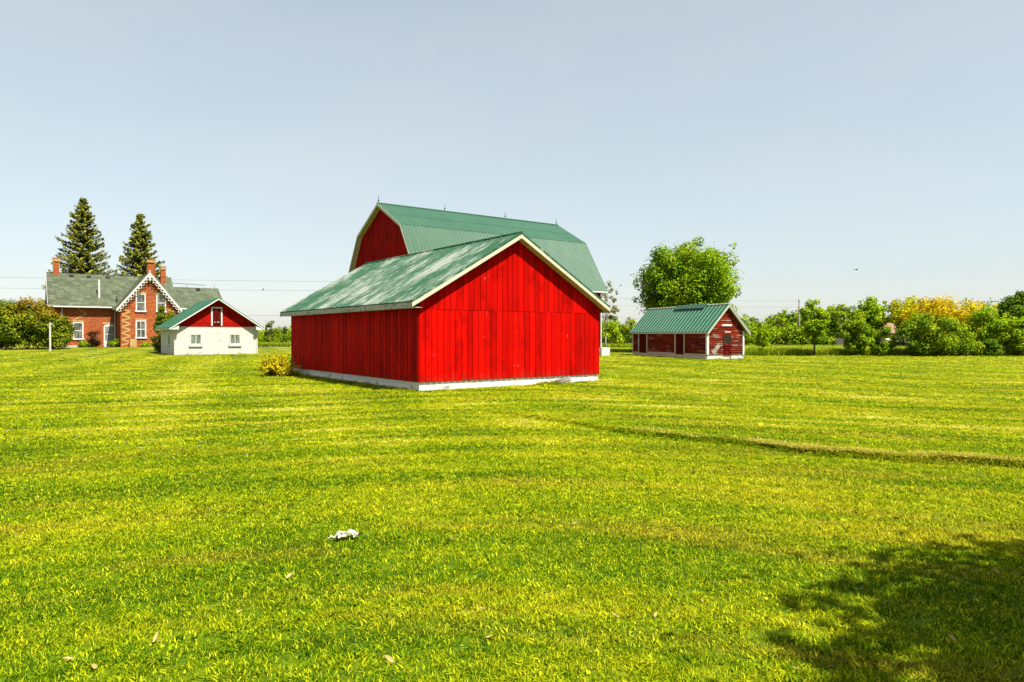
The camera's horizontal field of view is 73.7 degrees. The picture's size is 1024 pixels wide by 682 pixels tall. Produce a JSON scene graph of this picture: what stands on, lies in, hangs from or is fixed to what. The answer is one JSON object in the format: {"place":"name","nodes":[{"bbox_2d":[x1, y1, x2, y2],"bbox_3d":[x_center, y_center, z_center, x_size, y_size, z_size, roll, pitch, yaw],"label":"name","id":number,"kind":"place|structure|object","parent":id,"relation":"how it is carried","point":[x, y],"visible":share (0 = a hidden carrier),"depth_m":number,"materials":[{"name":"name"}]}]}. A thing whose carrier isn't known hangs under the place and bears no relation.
{"place":"outdoors","nodes":[
{"label":"outdoors","id":0,"kind":"place"},
{"bbox_2d":[130,339,136,346],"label":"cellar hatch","id":1,"kind":"object","parent":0,"point":[133,342],"visible":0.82,"depth_m":80.34,"materials":[{"name":"wood"}]},
{"bbox_2d":[2,355,400,458],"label":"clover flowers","id":2,"kind":"object","parent":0,"point":[166,419],"visible":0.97,"depth_m":14.64,"materials":[{"name":"plant"}]},
{"bbox_2d":[0,343,1023,681],"bbox_3d":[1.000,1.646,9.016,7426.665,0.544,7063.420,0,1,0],"label":"lawn","id":3,"kind":"structure","parent":0,"point":[758,639],"depth_m":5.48,"materials":[{"name":"green plant"}]},
{"bbox_2d":[0,298,32,348],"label":"hedge bush","id":4,"kind":"object","parent":3,"relation":"on","point":[3,303],"visible":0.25,"depth_m":74.02,"materials":[{"name":"green plant"}]},
{"bbox_2d":[0,296,54,348],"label":"hedge bush","id":5,"kind":"object","parent":3,"relation":"on","point":[26,310],"visible":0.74,"depth_m":73.45,"materials":[{"name":"green plant"}]},
{"bbox_2d":[49,323,52,351],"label":"white post","id":6,"kind":"object","parent":3,"relation":"on","point":[50,324],"visible":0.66,"depth_m":67.96,"materials":[{"name":"beige paint"}]},
{"bbox_2d":[28,308,76,348],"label":"hedge bush","id":7,"kind":"object","parent":3,"relation":"on","point":[62,331],"visible":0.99,"depth_m":73.19,"materials":[{"name":"green plant"}]},
{"bbox_2d":[37,197,117,302],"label":"spruce tree","id":8,"kind":"object","parent":3,"relation":"on","point":[83,219],"visible":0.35,"depth_m":100.15,"materials":[{"name":"green plant"}]},
{"bbox_2d":[78,340,90,346],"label":"shrub","id":9,"kind":"object","parent":3,"relation":"on","point":[84,343],"visible":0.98,"depth_m":80.01,"materials":[{"name":"green plant"}]},
{"bbox_2d":[87,330,101,346],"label":"maroon shrub","id":10,"kind":"object","parent":3,"relation":"on","point":[94,341],"visible":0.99,"depth_m":80.77,"materials":[{"name":"brown plant"}]},
{"bbox_2d":[108,338,119,346],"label":"shrub","id":11,"kind":"object","parent":3,"relation":"on","point":[114,343],"visible":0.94,"depth_m":80.30,"materials":[{"name":"green plant"}]},
{"bbox_2d":[45,258,221,347],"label":"brick house","id":12,"kind":"structure","parent":3,"relation":"on","point":[123,308],"depth_m":82.02,"materials":[{"name":"red brick"}]},
{"bbox_2d":[72,320,83,339],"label":"window","id":13,"kind":"structure","parent":12,"relation":"in","point":[79,324],"depth_m":80.87,"materials":[{"name":"white paint"}]},
{"bbox_2d":[102,322,115,346],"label":"door","id":14,"kind":"structure","parent":12,"relation":"in","point":[110,334],"depth_m":82.72,"materials":[{"name":"white paint"}]},
{"bbox_2d":[135,291,146,311],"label":"window","id":15,"kind":"structure","parent":12,"relation":"in","point":[140,298],"depth_m":81.14,"materials":[{"name":"white paint"}]},
{"bbox_2d":[135,318,146,337],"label":"window","id":16,"kind":"structure","parent":12,"relation":"in","point":[140,323],"depth_m":81.16,"materials":[{"name":"white paint"}]},
{"bbox_2d":[155,292,166,311],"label":"window","id":17,"kind":"structure","parent":12,"relation":"in","point":[160,298],"depth_m":82.38,"materials":[{"name":"white paint"}]},
{"bbox_2d":[113,214,166,276],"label":"spruce tree","id":18,"kind":"object","parent":3,"relation":"on","point":[139,257],"visible":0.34,"depth_m":100.11,"materials":[{"name":"green plant"}]},
{"bbox_2d":[139,341,151,346],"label":"shrub","id":19,"kind":"object","parent":3,"relation":"on","point":[143,344],"visible":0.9,"depth_m":80.47,"materials":[{"name":"green plant"}]},
{"bbox_2d":[153,631,158,642],"bbox_3d":[-2.109,1.752,4.042,0.026,0.019,0.082,-7,19,-1],"label":"dry leaf","id":20,"kind":"object","parent":3,"relation":"on","point":[155,636],"visible":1,"depth_m":4.04,"materials":[{"name":"beige plant"}]},
{"bbox_2d":[149,305,173,352],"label":"cedar tree","id":21,"kind":"object","parent":3,"relation":"on","point":[161,317],"visible":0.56,"depth_m":65.68,"materials":[{"name":"green plant"}]},
{"bbox_2d":[155,298,264,354],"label":"white outbuilding","id":22,"kind":"structure","parent":3,"relation":"on","point":[213,326],"depth_m":60.88,"materials":[{"name":"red paint"}]},
{"bbox_2d":[189,334,202,346],"bbox_3d":[-27.674,-0.072,59.767,1.100,1.130,0.119,0,1,-36],"label":"window","id":23,"kind":"structure","parent":22,"relation":"in","point":[195,339],"depth_m":59.79,"materials":[{"name":"white glass"}]},
{"bbox_2d":[211,307,221,325],"bbox_3d":[-26.279,-2.186,60.763,0.940,1.660,0.062,0,1,-36],"label":"loft door","id":24,"kind":"structure","parent":22,"relation":"in","point":[216,314],"depth_m":60.74,"materials":[{"name":"white paint"}]},
{"bbox_2d":[229,334,241,345],"bbox_3d":[-25.024,-0.090,61.700,1.100,1.130,0.119,0,1,-36],"label":"window","id":25,"kind":"structure","parent":22,"relation":"in","point":[234,339],"depth_m":61.70,"materials":[{"name":"white glass"}]},
{"bbox_2d":[258,334,270,341],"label":"roadside bush","id":26,"kind":"object","parent":3,"relation":"on","point":[262,338],"visible":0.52,"depth_m":105.72,"materials":[{"name":"green plant"}]},
{"bbox_2d":[264,320,276,342],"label":"pine sapling","id":27,"kind":"object","parent":3,"relation":"on","point":[270,332],"visible":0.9,"depth_m":103.87,"materials":[{"name":"green plant"}]},
{"bbox_2d":[254,350,301,376],"bbox_3d":[-10.127,0.996,29.708,1.794,1.289,1.938,0,1,-36],"label":"golden juniper","id":28,"kind":"object","parent":3,"relation":"on","point":[274,366],"visible":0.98,"depth_m":29.40,"materials":[{"name":"yellow plant"}]},
{"bbox_2d":[271,333,290,342],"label":"roadside bush","id":29,"kind":"object","parent":3,"relation":"on","point":[276,340],"visible":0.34,"depth_m":106.44,"materials":[{"name":"green plant"}]},
{"bbox_2d":[280,326,289,341],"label":"pine sapling","id":30,"kind":"object","parent":3,"relation":"on","point":[284,331],"visible":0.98,"depth_m":103.85,"materials":[{"name":"green plant"}]},
{"bbox_2d":[282,331,290,342],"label":"roadside bush","id":31,"kind":"object","parent":3,"relation":"on","point":[288,334],"visible":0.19,"depth_m":105.73,"materials":[{"name":"green plant"}]},
{"bbox_2d":[327,529,357,538],"bbox_3d":[-1.501,1.716,6.065,0.273,0.065,0.129,0,1,-12],"label":"torn paper","id":32,"kind":"object","parent":3,"relation":"on","point":[344,533],"visible":1,"depth_m":6.06,"materials":[{"name":"white paper"}]},
{"bbox_2d":[384,655,394,662],"bbox_3d":[-0.672,1.744,3.747,0.079,0.018,0.024,13,35,33],"label":"dry leaf","id":33,"kind":"object","parent":3,"relation":"on","point":[389,658],"visible":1,"depth_m":3.75,"materials":[{"name":"beige plant"}]},
{"bbox_2d":[280,231,609,390],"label":"red shed","id":34,"kind":"structure","parent":3,"relation":"on","point":[517,308],"depth_m":24.00,"materials":[{"name":"paint"}]},
{"bbox_2d":[348,195,609,355],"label":"gambrel barn","id":35,"kind":"structure","parent":3,"relation":"on","point":[387,230],"depth_m":53.84,"materials":[{"name":"red paint"}]},
{"bbox_2d":[30,297,1011,345],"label":"distant wood","id":36,"kind":"object","parent":3,"relation":"on","point":[783,330],"visible":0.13,"depth_m":102.92,"materials":[{"name":"green plant"}]},
{"bbox_2d":[555,377,571,382],"bbox_3d":[1.885,1.451,24.983,0.788,0.270,0.154,-1,1,-43],"label":"loose board","id":37,"kind":"object","parent":3,"relation":"on","point":[566,379],"visible":0.86,"depth_m":25.00,"materials":[{"name":"grey wood"}]},
{"bbox_2d":[601,280,621,346],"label":"bare topped tree","id":38,"kind":"object","parent":3,"relation":"on","point":[613,310],"visible":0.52,"depth_m":89.49,"materials":[{"name":"green plant"}]},
{"bbox_2d":[602,319,624,344],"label":"roadside bush","id":39,"kind":"object","parent":3,"relation":"on","point":[612,329],"visible":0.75,"depth_m":101.35,"materials":[{"name":"green plant"}]},
{"bbox_2d":[619,317,636,343],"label":"roadside bush","id":40,"kind":"object","parent":3,"relation":"on","point":[624,330],"visible":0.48,"depth_m":103.50,"materials":[{"name":"green plant"}]},
{"bbox_2d":[258,341,1023,355],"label":"meadow grass","id":41,"kind":"structure","parent":3,"relation":"on","point":[798,350],"depth_m":58.23,"materials":[{"name":"green plant"}]},
{"bbox_2d":[630,236,744,313],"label":"maple tree","id":42,"kind":"object","parent":3,"relation":"on","point":[686,274],"visible":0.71,"depth_m":65.77,"materials":[{"name":"green plant"}]},
{"bbox_2d":[630,303,750,358],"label":"weathered coop","id":43,"kind":"structure","parent":3,"relation":"on","point":[709,331],"depth_m":51.67,"materials":[{"name":"red paint"}]},
{"bbox_2d":[639,334,646,352],"bbox_3d":[11.070,0.120,57.513,0.058,1.720,1.262,0,1,-20],"label":"door","id":44,"kind":"structure","parent":43,"relation":"in","point":[642,337],"depth_m":57.59,"materials":[{"name":"red paint"}]},
{"bbox_2d":[676,334,684,354],"bbox_3d":[12.914,0.168,52.390,0.058,1.720,1.172,0,1,-20],"label":"door","id":45,"kind":"structure","parent":43,"relation":"in","point":[679,337],"depth_m":52.31,"materials":[{"name":"red paint"}]},
{"bbox_2d":[723,334,731,344],"bbox_3d":[15.678,-0.112,49.718,0.720,0.850,0.060,0,1,-20],"label":"hatch window","id":46,"kind":"structure","parent":43,"relation":"in","point":[727,338],"depth_m":49.71,"materials":[{"name":"grey glass"}]},
{"bbox_2d":[724,345,730,354],"bbox_3d":[15.673,0.678,49.733,0.590,0.710,0.045,0,1,-20],"label":"door","id":47,"kind":"structure","parent":43,"relation":"in","point":[727,348],"depth_m":49.72,"materials":[{"name":"red paint"}]},
{"bbox_2d":[754,329,771,348],"bbox_3d":[21.627,0.191,58.630,1.648,2.519,1.591,0,1,-38],"label":"young tree","id":48,"kind":"object","parent":3,"relation":"on","point":[765,339],"visible":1,"depth_m":58.47,"materials":[{"name":"green plant"}]},
{"bbox_2d":[798,299,799,327],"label":"utility pole","id":49,"kind":"object","parent":3,"relation":"on","point":[798,313],"visible":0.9,"depth_m":103.89,"materials":[{"name":"wood"}]},
{"bbox_2d":[581,419,1022,462],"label":"dry grass","id":50,"kind":"structure","parent":3,"relation":"on","point":[775,443],"depth_m":10.15,"materials":[{"name":"plant"}]},
{"bbox_2d":[798,299,831,355],"bbox_3d":[25.534,-1.076,57.482,2.592,5.069,2.349,0,1,-14],"label":"young tree","id":51,"kind":"object","parent":3,"relation":"on","point":[817,322],"visible":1,"depth_m":57.24,"materials":[{"name":"green plant"}]},
{"bbox_2d":[825,304,870,339],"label":"birch tree","id":52,"kind":"object","parent":3,"relation":"on","point":[834,327],"visible":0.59,"depth_m":83.32,"materials":[{"name":"green plant"}]},
{"bbox_2d":[841,319,875,355],"bbox_3d":[29.137,-0.219,57.661,2.588,3.358,2.731,0,1,39],"label":"young tree","id":53,"kind":"object","parent":3,"relation":"on","point":[860,341],"visible":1,"depth_m":57.16,"materials":[{"name":"green plant"}]},
{"bbox_2d":[836,323,897,345],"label":"house","id":54,"kind":"structure","parent":3,"relation":"on","point":[839,341],"depth_m":94.25,"materials":[{"name":"concrete"}]},
{"bbox_2d":[857,296,888,330],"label":"poplar tree","id":55,"kind":"object","parent":3,"relation":"on","point":[875,320],"visible":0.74,"depth_m":85.26,"materials":[{"name":"green plant"}]},
{"bbox_2d":[864,326,900,354],"bbox_3d":[31.310,0.072,58.108,2.993,2.767,2.961,0,1,17],"label":"young tree","id":56,"kind":"object","parent":3,"relation":"on","point":[884,346],"visible":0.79,"depth_m":57.58,"materials":[{"name":"green plant"}]},
{"bbox_2d":[885,338,908,345],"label":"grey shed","id":57,"kind":"structure","parent":3,"relation":"on","point":[905,343],"depth_m":74.03,"materials":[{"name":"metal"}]},
{"bbox_2d":[882,295,945,330],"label":"yellow green tree","id":58,"kind":"object","parent":3,"relation":"on","point":[895,310],"visible":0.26,"depth_m":83.82,"materials":[{"name":"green plant"}]},
{"bbox_2d":[894,310,967,355],"bbox_3d":[34.411,-0.650,57.074,5.443,4.236,5.115,0,1,-25],"label":"young tree","id":59,"kind":"object","parent":3,"relation":"on","point":[913,330],"visible":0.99,"depth_m":56.05,"materials":[{"name":"green plant"}]},
{"bbox_2d":[899,293,996,340],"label":"golden tree","id":60,"kind":"object","parent":3,"relation":"on","point":[949,311],"visible":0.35,"depth_m":74.24,"materials":[{"name":"yellow plant"}]},
{"bbox_2d":[939,331,986,355],"bbox_3d":[37.869,0.272,57.690,4.177,2.251,3.279,0,1,0],"label":"edge bush","id":61,"kind":"object","parent":3,"relation":"on","point":[968,346],"visible":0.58,"depth_m":56.84,"materials":[{"name":"green plant"}]},
{"bbox_2d":[959,304,1015,349],"bbox_3d":[41.147,-0.871,59.205,4.316,4.656,4.684,0,1,29],"label":"young tree","id":62,"kind":"object","parent":3,"relation":"on","point":[988,326],"visible":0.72,"depth_m":58.27,"materials":[{"name":"green plant"}]},
{"bbox_2d":[982,338,1005,355],"bbox_3d":[40.055,0.571,56.980,1.669,1.670,1.654,0,1,0],"label":"edge bush","id":63,"kind":"object","parent":3,"relation":"on","point":[993,347],"visible":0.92,"depth_m":56.59,"materials":[{"name":"green plant"}]},
{"bbox_2d":[991,290,1023,319],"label":"dark tree","id":64,"kind":"object","parent":3,"relation":"on","point":[1014,306],"visible":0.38,"depth_m":73.23,"materials":[{"name":"green plant"}]},
{"bbox_2d":[1002,312,1023,355],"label":"young tree","id":65,"kind":"object","parent":3,"relation":"on","point":[1016,342],"visible":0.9,"depth_m":57.02,"materials":[{"name":"green plant"}]},
{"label":"utility pole","id":66,"kind":"object","parent":3,"relation":"on","visible":0},
{"bbox_2d":[8,277,329,281],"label":"power line","id":67,"kind":"object","parent":66,"relation":"attached to","point":[221,280],"visible":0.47,"depth_m":95.04,"materials":[{"name":"metal"}]},
{"bbox_2d":[37,288,316,290],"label":"power line","id":68,"kind":"object","parent":66,"relation":"attached to","point":[286,290],"visible":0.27,"depth_m":95.81,"materials":[{"name":"metal"}]},
{"bbox_2d":[0,0,1023,330],"label":"sky","id":69,"kind":"structure","parent":0,"point":[256,141],"materials":[{"name":"blue"}]}
]}

